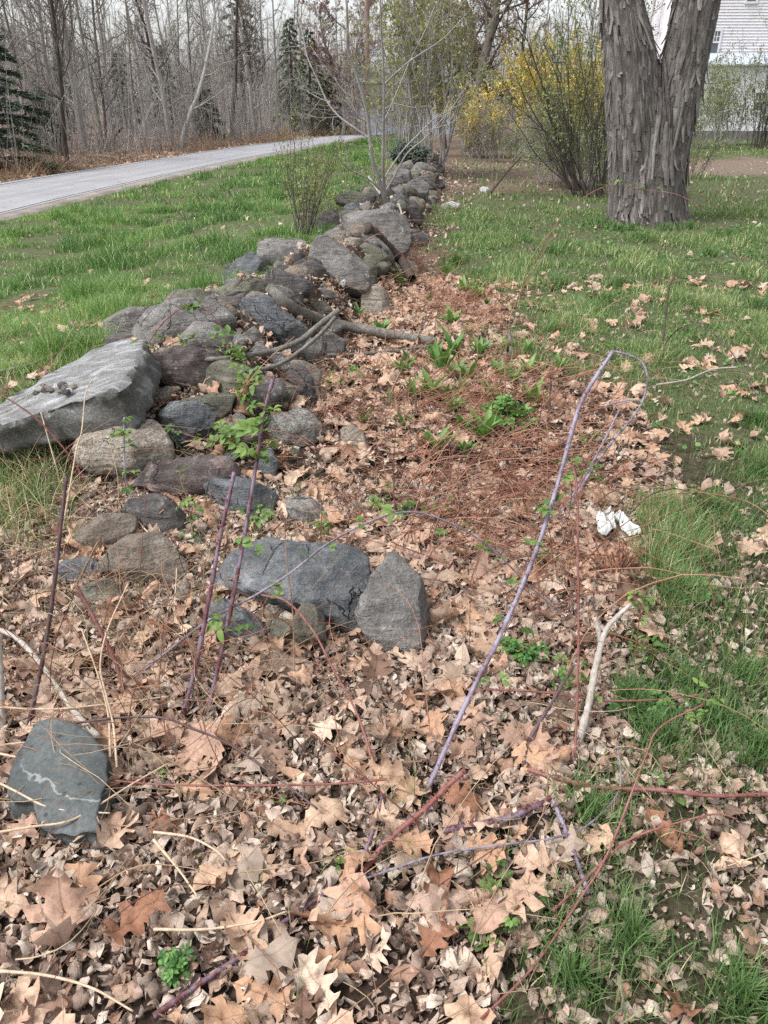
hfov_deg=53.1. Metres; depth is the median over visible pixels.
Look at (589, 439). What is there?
bramble sprout
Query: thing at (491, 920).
oak leaf
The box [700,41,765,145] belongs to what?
lilac shrub
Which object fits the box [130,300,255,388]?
bramble cane
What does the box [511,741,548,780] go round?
oak leaf
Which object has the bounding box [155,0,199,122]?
bare tree
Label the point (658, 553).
weed plant
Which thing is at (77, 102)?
bare tree
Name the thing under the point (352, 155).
verge grass
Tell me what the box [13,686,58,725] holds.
oak leaf
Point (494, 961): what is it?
oak leaf
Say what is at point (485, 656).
oak leaf
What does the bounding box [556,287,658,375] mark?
dead stalk
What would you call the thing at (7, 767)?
oak leaf
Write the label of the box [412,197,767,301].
lawn grass
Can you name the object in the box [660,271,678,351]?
dead stalk
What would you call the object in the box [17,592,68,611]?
oak leaf
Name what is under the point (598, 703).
oak leaf
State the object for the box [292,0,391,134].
maple tree
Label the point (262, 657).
oak leaf
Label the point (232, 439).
bramble sprout
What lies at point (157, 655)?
oak leaf
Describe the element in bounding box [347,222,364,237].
stone
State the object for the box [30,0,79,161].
bare tree
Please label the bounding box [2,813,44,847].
oak leaf
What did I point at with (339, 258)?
stone
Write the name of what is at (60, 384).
pebble
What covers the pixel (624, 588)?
oak leaf
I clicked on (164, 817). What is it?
oak leaf
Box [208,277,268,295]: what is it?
stone
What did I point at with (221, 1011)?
oak leaf
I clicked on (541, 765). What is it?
oak leaf
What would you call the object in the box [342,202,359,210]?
stone
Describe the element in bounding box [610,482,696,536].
bramble cane
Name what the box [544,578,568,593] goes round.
oak leaf
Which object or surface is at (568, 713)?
oak leaf
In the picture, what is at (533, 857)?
oak leaf
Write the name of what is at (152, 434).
stone
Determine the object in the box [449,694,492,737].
oak leaf
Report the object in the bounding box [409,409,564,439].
dead stalk
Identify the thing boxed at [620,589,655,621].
bramble sprout
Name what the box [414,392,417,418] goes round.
dead stalk
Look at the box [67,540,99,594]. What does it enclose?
bramble cane
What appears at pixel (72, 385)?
pebble
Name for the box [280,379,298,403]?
stone
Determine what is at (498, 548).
oak leaf
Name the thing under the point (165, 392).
stone
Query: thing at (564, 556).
oak leaf
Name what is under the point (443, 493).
dead stalk
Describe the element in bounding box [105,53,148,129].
evergreen tree
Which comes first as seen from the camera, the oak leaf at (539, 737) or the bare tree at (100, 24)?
the oak leaf at (539, 737)
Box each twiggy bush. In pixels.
[272,100,351,234]
[284,173,346,224]
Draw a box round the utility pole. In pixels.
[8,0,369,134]
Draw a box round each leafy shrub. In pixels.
[444,0,664,197]
[498,0,587,190]
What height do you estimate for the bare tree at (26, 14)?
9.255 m
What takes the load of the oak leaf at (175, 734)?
on the leaf crumbs at (454, 960)
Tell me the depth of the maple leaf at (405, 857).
1.75 m
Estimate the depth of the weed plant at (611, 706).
2.21 m
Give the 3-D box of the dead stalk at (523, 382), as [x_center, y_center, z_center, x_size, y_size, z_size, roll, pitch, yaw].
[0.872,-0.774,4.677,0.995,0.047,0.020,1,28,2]
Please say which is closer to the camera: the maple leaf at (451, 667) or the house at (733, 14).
the maple leaf at (451, 667)
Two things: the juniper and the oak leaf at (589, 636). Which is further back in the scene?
the juniper
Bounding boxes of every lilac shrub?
[692,42,755,147]
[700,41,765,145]
[720,3,767,149]
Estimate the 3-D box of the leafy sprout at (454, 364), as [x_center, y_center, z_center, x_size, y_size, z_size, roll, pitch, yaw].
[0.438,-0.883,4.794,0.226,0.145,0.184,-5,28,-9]
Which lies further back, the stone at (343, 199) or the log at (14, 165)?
the log at (14, 165)
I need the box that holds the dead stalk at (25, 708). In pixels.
[0,696,168,709]
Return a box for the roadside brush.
[0,122,363,181]
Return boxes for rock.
[340,424,369,447]
[440,201,460,208]
[480,186,490,191]
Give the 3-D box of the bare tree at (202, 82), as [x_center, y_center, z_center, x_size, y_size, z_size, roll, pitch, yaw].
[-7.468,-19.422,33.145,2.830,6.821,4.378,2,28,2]
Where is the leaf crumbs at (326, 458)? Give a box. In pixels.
[0,263,764,483]
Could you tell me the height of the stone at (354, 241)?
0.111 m
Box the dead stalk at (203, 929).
[153,910,286,930]
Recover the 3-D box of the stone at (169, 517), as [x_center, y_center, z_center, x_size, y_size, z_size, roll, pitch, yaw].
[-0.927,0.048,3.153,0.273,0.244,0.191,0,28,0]
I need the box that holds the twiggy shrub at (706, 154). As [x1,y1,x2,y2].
[689,109,734,179]
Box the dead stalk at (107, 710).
[81,630,110,758]
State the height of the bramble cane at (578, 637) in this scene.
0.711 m
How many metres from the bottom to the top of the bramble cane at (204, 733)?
0.061 m
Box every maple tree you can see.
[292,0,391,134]
[329,0,391,133]
[386,0,490,148]
[389,0,510,144]
[411,0,549,151]
[496,0,565,142]
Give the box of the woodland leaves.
[0,126,334,182]
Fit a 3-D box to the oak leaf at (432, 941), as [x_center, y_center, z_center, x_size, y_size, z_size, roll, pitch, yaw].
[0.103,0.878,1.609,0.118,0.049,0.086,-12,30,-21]
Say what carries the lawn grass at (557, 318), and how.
on the ground at (542, 193)
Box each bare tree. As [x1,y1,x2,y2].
[0,0,56,140]
[0,0,67,102]
[0,0,97,137]
[0,0,143,149]
[0,2,28,113]
[0,6,24,89]
[0,12,50,149]
[3,10,29,88]
[7,0,64,128]
[11,0,57,104]
[13,0,58,147]
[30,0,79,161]
[30,0,93,103]
[35,1,69,107]
[44,0,68,115]
[46,0,115,151]
[54,0,132,152]
[60,0,95,115]
[74,0,149,146]
[88,0,118,127]
[105,0,158,133]
[106,0,185,139]
[108,0,163,136]
[109,0,201,144]
[112,29,133,134]
[133,2,174,119]
[141,0,187,131]
[153,0,193,129]
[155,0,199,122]
[163,1,192,134]
[172,0,212,138]
[176,0,242,146]
[180,0,232,133]
[184,0,232,124]
[184,0,242,118]
[186,0,214,121]
[202,27,237,117]
[208,0,248,129]
[208,0,266,135]
[209,0,289,132]
[214,0,282,127]
[242,1,264,124]
[249,0,281,126]
[257,0,300,135]
[269,30,286,123]
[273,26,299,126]
[284,0,309,125]
[287,0,332,112]
[299,0,319,125]
[330,0,349,131]
[354,4,369,126]
[356,1,392,46]
[379,0,481,132]
[517,0,577,136]
[551,0,599,79]
[647,0,664,35]
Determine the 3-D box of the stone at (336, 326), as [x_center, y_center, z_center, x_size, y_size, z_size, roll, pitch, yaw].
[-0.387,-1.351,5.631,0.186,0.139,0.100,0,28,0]
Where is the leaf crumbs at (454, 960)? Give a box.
[0,468,767,1023]
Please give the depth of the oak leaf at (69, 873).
1.73 m
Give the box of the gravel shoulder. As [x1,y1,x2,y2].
[0,128,510,220]
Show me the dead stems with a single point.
(455, 519)
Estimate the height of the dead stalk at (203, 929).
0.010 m
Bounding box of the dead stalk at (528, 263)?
[517,227,555,306]
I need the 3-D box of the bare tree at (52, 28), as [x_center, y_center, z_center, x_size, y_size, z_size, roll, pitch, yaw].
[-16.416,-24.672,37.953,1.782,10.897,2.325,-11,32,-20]
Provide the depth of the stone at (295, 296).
5.22 m
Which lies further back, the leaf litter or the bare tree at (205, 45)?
the bare tree at (205, 45)
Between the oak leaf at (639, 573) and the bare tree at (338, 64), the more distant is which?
the bare tree at (338, 64)
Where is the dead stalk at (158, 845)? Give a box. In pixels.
[152,838,197,896]
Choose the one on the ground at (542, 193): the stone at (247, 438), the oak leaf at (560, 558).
the stone at (247, 438)
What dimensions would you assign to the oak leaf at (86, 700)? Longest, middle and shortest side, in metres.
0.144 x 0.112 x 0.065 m
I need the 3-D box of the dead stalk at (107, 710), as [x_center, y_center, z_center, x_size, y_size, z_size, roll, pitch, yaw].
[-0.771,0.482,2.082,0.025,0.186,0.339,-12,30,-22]
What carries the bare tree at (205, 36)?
on the ground at (542, 193)
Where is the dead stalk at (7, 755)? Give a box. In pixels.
[0,752,14,757]
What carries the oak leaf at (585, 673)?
on the leaf crumbs at (454, 960)
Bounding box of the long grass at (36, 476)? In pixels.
[0,394,119,550]
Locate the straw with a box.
[0,220,767,1023]
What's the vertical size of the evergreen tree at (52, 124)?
2.417 m
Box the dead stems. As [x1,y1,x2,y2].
[159,209,747,693]
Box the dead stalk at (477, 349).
[477,307,481,393]
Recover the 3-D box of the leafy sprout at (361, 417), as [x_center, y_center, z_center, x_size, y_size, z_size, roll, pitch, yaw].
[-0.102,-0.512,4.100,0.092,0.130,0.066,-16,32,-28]
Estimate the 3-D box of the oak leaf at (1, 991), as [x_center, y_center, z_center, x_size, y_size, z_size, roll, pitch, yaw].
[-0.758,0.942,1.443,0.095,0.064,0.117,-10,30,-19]
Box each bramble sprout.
[175,464,203,539]
[204,419,250,455]
[229,363,264,415]
[310,510,334,536]
[323,370,343,393]
[343,364,363,387]
[363,483,392,524]
[394,497,421,519]
[421,493,457,513]
[458,903,525,951]
[477,855,551,915]
[526,543,560,564]
[530,488,556,514]
[552,652,589,688]
[555,455,604,484]
[575,431,605,453]
[600,341,613,357]
[610,615,651,652]
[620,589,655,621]
[629,634,668,668]
[677,314,696,335]
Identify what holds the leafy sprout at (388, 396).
on the ground at (542, 193)
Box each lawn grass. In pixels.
[1,432,767,1023]
[405,287,767,464]
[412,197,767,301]
[435,134,767,207]
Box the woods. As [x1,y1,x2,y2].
[0,0,652,130]
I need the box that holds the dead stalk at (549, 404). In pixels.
[547,381,551,424]
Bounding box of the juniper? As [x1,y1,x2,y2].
[388,139,432,164]
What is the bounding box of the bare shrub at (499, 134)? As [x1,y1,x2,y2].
[441,78,575,162]
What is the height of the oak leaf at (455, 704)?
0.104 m
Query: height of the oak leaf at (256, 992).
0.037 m
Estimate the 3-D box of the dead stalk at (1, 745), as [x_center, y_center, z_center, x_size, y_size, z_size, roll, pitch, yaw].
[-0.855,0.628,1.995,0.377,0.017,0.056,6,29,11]
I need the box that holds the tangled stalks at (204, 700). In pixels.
[0,332,767,1023]
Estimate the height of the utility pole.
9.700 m
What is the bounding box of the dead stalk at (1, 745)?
[0,741,115,775]
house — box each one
[357,48,457,134]
[653,0,767,139]
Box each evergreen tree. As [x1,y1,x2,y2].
[0,35,59,171]
[26,86,70,154]
[53,57,92,132]
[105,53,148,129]
[146,45,185,129]
[190,87,226,140]
[217,0,261,128]
[270,17,314,134]
[291,29,334,133]
[309,72,351,134]
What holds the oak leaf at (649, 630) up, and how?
on the leaf crumbs at (454, 960)
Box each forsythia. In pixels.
[428,74,536,156]
[488,26,604,150]
[566,37,604,146]
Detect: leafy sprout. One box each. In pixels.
[352,303,367,313]
[355,405,374,422]
[371,317,392,328]
[377,386,397,405]
[391,358,415,371]
[396,408,414,429]
[401,348,415,365]
[402,377,419,399]
[415,367,446,396]
[421,425,457,451]
[424,339,443,361]
[427,343,457,372]
[436,384,449,401]
[437,258,454,276]
[437,357,469,380]
[440,325,464,354]
[441,304,461,324]
[444,391,469,411]
[450,375,470,393]
[453,275,471,291]
[453,411,471,432]
[455,439,478,454]
[458,359,477,379]
[466,404,504,441]
[467,278,485,298]
[468,334,491,353]
[478,379,503,398]
[482,292,489,303]
[489,358,517,377]
[497,336,516,351]
[506,364,522,382]
[519,353,537,372]
[520,337,537,354]
[520,376,548,403]
[550,352,568,367]
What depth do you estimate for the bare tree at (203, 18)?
43.96 m
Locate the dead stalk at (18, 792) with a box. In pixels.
[0,782,109,813]
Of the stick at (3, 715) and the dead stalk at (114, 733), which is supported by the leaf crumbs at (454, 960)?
the stick at (3, 715)
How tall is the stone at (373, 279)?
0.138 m
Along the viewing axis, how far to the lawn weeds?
8.14 m
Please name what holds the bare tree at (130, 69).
on the ground at (542, 193)
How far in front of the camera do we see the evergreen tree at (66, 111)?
38.62 m
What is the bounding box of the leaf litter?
[0,240,767,1023]
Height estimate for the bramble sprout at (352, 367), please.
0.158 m
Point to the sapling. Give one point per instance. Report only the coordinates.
(381, 189)
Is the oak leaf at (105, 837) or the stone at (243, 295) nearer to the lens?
the oak leaf at (105, 837)
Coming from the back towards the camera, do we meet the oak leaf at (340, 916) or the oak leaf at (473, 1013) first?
the oak leaf at (340, 916)
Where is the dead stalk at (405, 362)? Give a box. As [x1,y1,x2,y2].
[376,293,444,423]
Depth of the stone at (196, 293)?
4.87 m
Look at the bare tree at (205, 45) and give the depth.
50.28 m
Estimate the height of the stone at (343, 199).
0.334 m
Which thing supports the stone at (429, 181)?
on the ground at (542, 193)
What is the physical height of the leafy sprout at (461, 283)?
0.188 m
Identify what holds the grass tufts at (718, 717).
on the ground at (542, 193)
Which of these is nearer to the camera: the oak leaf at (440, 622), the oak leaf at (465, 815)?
the oak leaf at (465, 815)
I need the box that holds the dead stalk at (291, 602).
[284,522,294,670]
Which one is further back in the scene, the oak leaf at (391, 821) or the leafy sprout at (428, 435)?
the leafy sprout at (428, 435)
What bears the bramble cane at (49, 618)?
on the ground at (542, 193)
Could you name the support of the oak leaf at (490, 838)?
on the ground at (542, 193)
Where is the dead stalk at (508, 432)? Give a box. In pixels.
[441,404,583,460]
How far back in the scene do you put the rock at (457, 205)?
12.94 m
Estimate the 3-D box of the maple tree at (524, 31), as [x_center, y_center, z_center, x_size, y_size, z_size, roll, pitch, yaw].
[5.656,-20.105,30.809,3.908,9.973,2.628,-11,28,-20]
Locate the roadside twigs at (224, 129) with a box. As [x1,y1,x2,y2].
[0,29,514,174]
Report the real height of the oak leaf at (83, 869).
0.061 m
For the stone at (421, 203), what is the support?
on the ground at (542, 193)
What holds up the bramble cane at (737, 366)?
on the ground at (542, 193)
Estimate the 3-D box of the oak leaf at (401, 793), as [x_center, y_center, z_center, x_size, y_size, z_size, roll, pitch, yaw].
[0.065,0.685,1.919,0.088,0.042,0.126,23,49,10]
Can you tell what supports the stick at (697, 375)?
on the ground at (542, 193)
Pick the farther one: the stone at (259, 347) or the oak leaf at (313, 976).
the stone at (259, 347)
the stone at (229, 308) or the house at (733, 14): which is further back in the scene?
the house at (733, 14)
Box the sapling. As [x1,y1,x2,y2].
[268,0,496,203]
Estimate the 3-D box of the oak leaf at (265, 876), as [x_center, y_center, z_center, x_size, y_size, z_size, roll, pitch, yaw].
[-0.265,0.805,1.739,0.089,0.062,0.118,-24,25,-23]
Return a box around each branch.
[205,308,340,361]
[244,315,336,373]
[321,334,353,380]
[326,343,443,356]
[363,222,415,282]
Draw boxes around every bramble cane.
[0,394,87,487]
[6,452,71,506]
[20,715,317,809]
[26,476,67,724]
[39,423,247,488]
[40,412,60,485]
[62,380,92,534]
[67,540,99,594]
[71,396,187,446]
[74,583,124,695]
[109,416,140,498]
[110,768,386,803]
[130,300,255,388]
[142,189,204,260]
[142,503,566,670]
[152,777,384,1018]
[154,334,246,363]
[182,471,236,714]
[205,375,280,716]
[260,594,373,760]
[358,766,466,872]
[365,740,621,878]
[377,804,434,846]
[393,400,553,437]
[423,350,614,796]
[442,793,555,833]
[478,671,708,710]
[480,698,723,1019]
[522,665,573,766]
[527,767,767,805]
[533,179,699,263]
[551,799,593,896]
[552,812,741,911]
[557,350,648,534]
[560,409,619,512]
[567,464,581,758]
[591,398,639,414]
[605,489,767,514]
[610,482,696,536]
[663,321,767,420]
[714,312,767,352]
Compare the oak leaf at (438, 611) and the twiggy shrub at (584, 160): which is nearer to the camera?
the oak leaf at (438, 611)
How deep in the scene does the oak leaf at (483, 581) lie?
2.72 m
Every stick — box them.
[0,348,71,373]
[0,627,101,739]
[0,634,6,729]
[488,157,520,194]
[508,329,512,354]
[577,603,631,743]
[585,617,601,701]
[655,367,736,385]
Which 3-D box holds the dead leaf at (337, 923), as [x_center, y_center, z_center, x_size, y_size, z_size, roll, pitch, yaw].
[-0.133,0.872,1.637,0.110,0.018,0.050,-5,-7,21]
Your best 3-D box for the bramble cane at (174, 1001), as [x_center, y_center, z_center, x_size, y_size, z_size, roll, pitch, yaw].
[-0.164,0.852,1.663,0.164,0.085,0.699,20,34,33]
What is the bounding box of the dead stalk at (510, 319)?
[504,238,551,393]
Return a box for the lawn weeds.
[417,221,767,659]
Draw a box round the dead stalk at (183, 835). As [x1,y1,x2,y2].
[153,830,225,860]
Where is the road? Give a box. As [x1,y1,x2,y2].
[0,127,599,213]
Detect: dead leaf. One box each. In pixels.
[286,910,334,922]
[305,918,344,926]
[404,887,444,910]
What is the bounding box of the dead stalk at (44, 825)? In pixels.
[0,762,168,832]
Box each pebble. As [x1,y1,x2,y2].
[33,385,42,392]
[46,387,53,392]
[57,381,66,387]
[60,389,70,395]
[68,383,76,388]
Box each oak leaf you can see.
[0,526,17,546]
[0,763,12,778]
[0,874,28,918]
[0,975,50,1023]
[0,982,3,1019]
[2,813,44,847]
[4,986,88,1023]
[5,747,19,764]
[8,653,74,685]
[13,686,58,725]
[16,999,30,1023]
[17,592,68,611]
[18,670,61,689]
[20,846,71,877]
[21,867,102,959]
[22,689,81,721]
[23,680,61,706]
[33,857,75,903]
[50,998,76,1023]
[51,668,87,698]
[55,701,72,719]
[61,694,97,728]
[61,861,102,912]
[68,625,85,652]
[83,647,105,668]
[85,717,122,744]
[90,690,136,724]
[91,689,135,719]
[95,595,130,630]
[95,798,138,848]
[98,884,172,944]
[105,753,125,777]
[108,772,133,787]
[110,664,146,685]
[119,654,153,687]
[130,718,169,748]
[135,649,169,671]
[137,722,180,768]
[140,726,163,743]
[141,658,176,695]
[146,619,179,644]
[147,809,180,837]
[156,715,189,752]
[168,748,214,776]
[170,740,185,758]
[172,779,215,803]
[176,648,213,683]
[179,716,222,728]
[190,863,237,892]
[194,618,223,649]
[201,994,255,1023]
[204,845,264,893]
[206,660,244,699]
[206,714,260,751]
[214,683,279,710]
[215,929,248,946]
[218,898,267,960]
[220,690,245,726]
[221,691,262,721]
[222,970,291,1022]
[231,737,264,777]
[233,979,295,1023]
[234,921,300,995]
[237,659,265,694]
[238,601,272,644]
[249,786,273,809]
[250,650,272,663]
[250,730,289,772]
[251,846,282,884]
[252,814,331,860]
[259,647,301,672]
[268,692,324,717]
[269,644,308,684]
[278,647,302,658]
[286,983,322,1022]
[288,618,315,650]
[292,946,340,1016]
[295,526,318,541]
[300,846,321,887]
[302,796,347,835]
[305,630,344,646]
[307,709,344,740]
[308,877,381,957]
[310,1000,353,1023]
[313,853,379,947]
[315,944,359,974]
[317,892,351,922]
[320,498,345,527]
[320,690,366,714]
[336,845,382,881]
[337,749,376,794]
[346,747,376,765]
[352,644,404,660]
[355,767,398,805]
[361,646,393,681]
[361,714,389,739]
[361,927,390,972]
[367,478,399,494]
[367,753,407,792]
[368,799,404,845]
[370,790,413,856]
[383,825,433,857]
[387,538,411,559]
[392,768,425,811]
[395,522,433,546]
[403,680,459,699]
[409,716,446,737]
[414,706,447,743]
[417,912,459,958]
[419,881,481,932]
[420,566,461,592]
[421,676,472,710]
[423,859,455,927]
[429,595,462,624]
[432,609,451,629]
[435,780,485,823]
[436,804,474,843]
[437,676,473,700]
[444,994,495,1023]
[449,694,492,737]
[452,884,495,906]
[459,832,505,874]
[468,628,504,654]
[468,651,501,657]
[468,760,493,779]
[468,800,521,836]
[468,874,528,933]
[471,931,510,995]
[472,578,503,600]
[473,867,548,922]
[496,542,529,564]
[504,715,557,752]
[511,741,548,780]
[512,840,557,877]
[522,739,560,772]
[533,701,568,733]
[539,572,559,589]
[539,772,595,808]
[539,822,585,873]
[540,552,567,561]
[543,751,576,779]
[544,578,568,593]
[546,549,572,574]
[547,856,577,872]
[553,557,581,576]
[553,685,583,718]
[558,609,589,647]
[559,662,589,690]
[560,822,618,867]
[570,629,596,643]
[575,649,628,677]
[575,690,610,710]
[591,546,628,577]
[608,576,654,617]
[622,556,662,590]
[624,572,641,589]
[629,621,667,639]
[637,557,655,576]
[644,797,682,853]
[654,974,712,1017]
[719,828,748,859]
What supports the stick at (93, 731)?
on the ground at (542, 193)
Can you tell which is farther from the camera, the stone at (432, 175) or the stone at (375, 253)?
the stone at (432, 175)
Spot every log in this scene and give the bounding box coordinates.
[0,161,38,169]
[87,155,124,159]
[265,283,436,344]
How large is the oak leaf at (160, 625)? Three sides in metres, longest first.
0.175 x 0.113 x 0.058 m
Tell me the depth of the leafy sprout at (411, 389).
4.53 m
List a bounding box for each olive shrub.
[333,25,429,156]
[339,0,503,163]
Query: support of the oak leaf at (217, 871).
on the leaf litter
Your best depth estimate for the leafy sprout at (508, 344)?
5.26 m
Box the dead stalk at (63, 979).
[0,969,133,1011]
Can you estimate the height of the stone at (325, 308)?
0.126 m
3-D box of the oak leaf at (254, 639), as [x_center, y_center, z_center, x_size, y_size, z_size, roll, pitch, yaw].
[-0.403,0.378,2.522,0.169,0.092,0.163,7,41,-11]
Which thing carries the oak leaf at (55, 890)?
on the ground at (542, 193)
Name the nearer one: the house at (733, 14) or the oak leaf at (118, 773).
the oak leaf at (118, 773)
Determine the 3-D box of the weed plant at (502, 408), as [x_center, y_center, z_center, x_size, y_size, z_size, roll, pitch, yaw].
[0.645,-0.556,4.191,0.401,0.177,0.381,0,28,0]
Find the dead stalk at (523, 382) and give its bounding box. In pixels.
[445,381,603,388]
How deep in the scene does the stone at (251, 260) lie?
7.79 m
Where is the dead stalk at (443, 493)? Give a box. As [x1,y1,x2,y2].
[416,487,484,502]
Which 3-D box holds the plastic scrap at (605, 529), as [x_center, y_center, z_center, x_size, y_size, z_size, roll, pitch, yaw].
[0.891,0.032,3.083,0.075,0.060,0.257,5,28,9]
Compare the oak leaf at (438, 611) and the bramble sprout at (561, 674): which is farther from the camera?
the oak leaf at (438, 611)
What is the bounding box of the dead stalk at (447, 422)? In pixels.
[444,409,460,449]
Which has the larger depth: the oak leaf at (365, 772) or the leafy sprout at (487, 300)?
the leafy sprout at (487, 300)
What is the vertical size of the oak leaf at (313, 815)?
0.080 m
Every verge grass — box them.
[0,176,368,301]
[0,258,285,503]
[66,134,426,206]
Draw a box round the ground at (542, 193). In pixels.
[0,89,767,1023]
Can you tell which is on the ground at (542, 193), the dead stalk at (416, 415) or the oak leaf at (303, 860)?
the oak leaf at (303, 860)
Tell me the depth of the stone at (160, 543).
2.75 m
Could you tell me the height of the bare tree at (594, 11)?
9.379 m
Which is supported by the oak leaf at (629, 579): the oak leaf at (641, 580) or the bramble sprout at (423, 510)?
the oak leaf at (641, 580)
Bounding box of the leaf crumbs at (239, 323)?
[49,223,381,481]
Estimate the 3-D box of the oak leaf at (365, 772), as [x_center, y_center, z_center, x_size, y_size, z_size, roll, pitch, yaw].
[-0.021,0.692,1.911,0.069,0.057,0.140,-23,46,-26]
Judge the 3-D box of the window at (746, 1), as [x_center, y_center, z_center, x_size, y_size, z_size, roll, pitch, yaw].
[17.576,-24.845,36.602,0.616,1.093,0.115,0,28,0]
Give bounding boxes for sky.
[0,0,656,91]
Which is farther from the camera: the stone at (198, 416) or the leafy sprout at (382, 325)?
the leafy sprout at (382, 325)
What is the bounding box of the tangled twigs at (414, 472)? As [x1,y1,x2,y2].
[0,258,767,1022]
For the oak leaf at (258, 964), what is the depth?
1.55 m
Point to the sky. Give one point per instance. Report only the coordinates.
(268, 6)
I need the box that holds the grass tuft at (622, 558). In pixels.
[587,537,646,579]
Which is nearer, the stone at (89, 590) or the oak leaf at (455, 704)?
the oak leaf at (455, 704)
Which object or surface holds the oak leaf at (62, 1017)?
on the ground at (542, 193)
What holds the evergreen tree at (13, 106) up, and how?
on the ground at (542, 193)
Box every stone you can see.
[7,718,117,850]
[53,556,103,581]
[72,419,174,477]
[73,513,138,553]
[80,578,124,610]
[99,531,190,585]
[103,306,147,334]
[104,332,131,345]
[123,492,187,532]
[131,297,237,349]
[132,454,240,499]
[153,385,173,401]
[154,344,223,390]
[159,401,216,445]
[164,289,183,300]
[170,288,210,299]
[176,577,191,603]
[179,321,232,349]
[181,392,234,418]
[193,535,203,543]
[203,476,278,516]
[204,294,215,300]
[205,359,254,392]
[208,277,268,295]
[208,598,267,641]
[209,295,242,310]
[213,420,258,444]
[213,537,370,635]
[215,299,239,318]
[221,251,268,279]
[224,278,239,284]
[224,450,236,461]
[225,412,245,421]
[232,332,247,347]
[235,293,246,297]
[240,294,308,349]
[242,326,263,343]
[245,291,266,296]
[248,373,283,410]
[248,394,261,402]
[249,343,271,358]
[253,448,279,476]
[257,238,306,265]
[265,267,314,297]
[265,407,324,446]
[265,618,292,643]
[266,604,283,617]
[268,376,287,403]
[269,352,290,370]
[275,263,289,269]
[277,286,303,304]
[280,360,322,390]
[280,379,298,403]
[284,266,316,279]
[285,447,299,461]
[286,364,316,404]
[286,494,327,524]
[291,252,303,261]
[292,602,326,646]
[293,265,307,268]
[295,258,306,264]
[299,337,322,363]
[300,260,328,281]
[306,256,320,263]
[307,235,371,297]
[309,373,319,400]
[313,300,332,314]
[315,210,340,229]
[318,329,346,357]
[319,287,335,298]
[323,227,341,234]
[329,319,343,333]
[330,231,352,241]
[334,190,382,206]
[338,210,360,219]
[340,279,345,287]
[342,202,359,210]
[342,206,411,256]
[344,237,362,246]
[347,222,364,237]
[354,551,429,653]
[359,194,376,203]
[359,201,371,210]
[360,233,394,263]
[360,242,390,274]
[360,284,388,315]
[362,187,371,192]
[363,204,370,209]
[364,254,378,275]
[371,275,376,283]
[376,188,393,198]
[377,261,390,276]
[380,202,396,209]
[385,176,392,183]
[388,168,412,182]
[388,177,404,186]
[390,194,405,204]
[392,184,406,195]
[396,200,406,210]
[396,260,417,274]
[402,184,417,196]
[406,199,422,226]
[407,178,429,198]
[409,196,425,211]
[410,162,437,172]
[411,170,420,176]
[411,232,429,246]
[413,175,435,186]
[421,171,436,182]
[424,198,431,204]
[426,203,431,211]
[428,198,436,207]
[429,190,438,199]
[436,179,444,189]
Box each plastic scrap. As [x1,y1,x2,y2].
[596,506,616,535]
[610,509,640,535]
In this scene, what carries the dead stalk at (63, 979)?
on the leaf crumbs at (454, 960)
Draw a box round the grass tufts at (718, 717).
[0,211,767,1023]
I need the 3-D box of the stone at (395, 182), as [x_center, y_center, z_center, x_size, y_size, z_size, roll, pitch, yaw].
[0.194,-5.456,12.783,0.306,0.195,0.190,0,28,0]
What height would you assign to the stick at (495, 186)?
0.653 m
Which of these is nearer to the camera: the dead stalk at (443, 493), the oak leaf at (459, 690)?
the oak leaf at (459, 690)
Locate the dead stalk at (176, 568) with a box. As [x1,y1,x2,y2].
[139,521,176,612]
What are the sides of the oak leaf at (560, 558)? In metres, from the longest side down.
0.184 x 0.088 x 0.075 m
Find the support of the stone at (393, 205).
on the ground at (542, 193)
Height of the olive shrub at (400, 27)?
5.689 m
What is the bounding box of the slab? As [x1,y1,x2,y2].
[0,338,163,454]
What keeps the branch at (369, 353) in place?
on the ground at (542, 193)
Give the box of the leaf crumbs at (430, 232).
[0,149,767,305]
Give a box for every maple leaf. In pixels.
[100,811,127,834]
[172,716,224,778]
[391,843,428,875]
[424,662,469,690]
[566,505,597,526]
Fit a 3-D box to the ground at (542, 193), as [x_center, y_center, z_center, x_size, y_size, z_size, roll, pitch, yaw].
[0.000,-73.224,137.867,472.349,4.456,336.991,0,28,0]
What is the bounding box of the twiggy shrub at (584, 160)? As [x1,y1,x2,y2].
[509,95,608,187]
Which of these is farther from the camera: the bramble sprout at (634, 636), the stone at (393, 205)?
the stone at (393, 205)
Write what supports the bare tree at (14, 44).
on the ground at (542, 193)
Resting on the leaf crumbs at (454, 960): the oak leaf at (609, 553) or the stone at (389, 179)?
the oak leaf at (609, 553)
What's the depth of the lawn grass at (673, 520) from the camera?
2.61 m
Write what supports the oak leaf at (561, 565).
on the leaf litter
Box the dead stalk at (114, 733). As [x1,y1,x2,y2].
[99,583,127,768]
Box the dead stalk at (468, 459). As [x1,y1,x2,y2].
[466,436,471,463]
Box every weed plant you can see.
[157,941,196,987]
[466,394,540,430]
[495,636,549,668]
[605,679,683,732]
[631,541,688,566]
[658,568,722,604]
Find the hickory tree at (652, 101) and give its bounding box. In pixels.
[598,0,720,226]
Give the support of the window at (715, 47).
in the house at (733, 14)
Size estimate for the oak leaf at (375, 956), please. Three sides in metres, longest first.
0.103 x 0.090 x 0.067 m
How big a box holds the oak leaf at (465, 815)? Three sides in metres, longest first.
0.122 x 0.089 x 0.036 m
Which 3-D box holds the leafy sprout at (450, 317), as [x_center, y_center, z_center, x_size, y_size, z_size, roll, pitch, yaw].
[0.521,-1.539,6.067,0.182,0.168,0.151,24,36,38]
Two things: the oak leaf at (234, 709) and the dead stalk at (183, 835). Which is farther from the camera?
the oak leaf at (234, 709)
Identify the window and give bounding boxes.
[377,95,392,115]
[710,29,722,53]
[744,0,757,3]
[751,91,767,111]

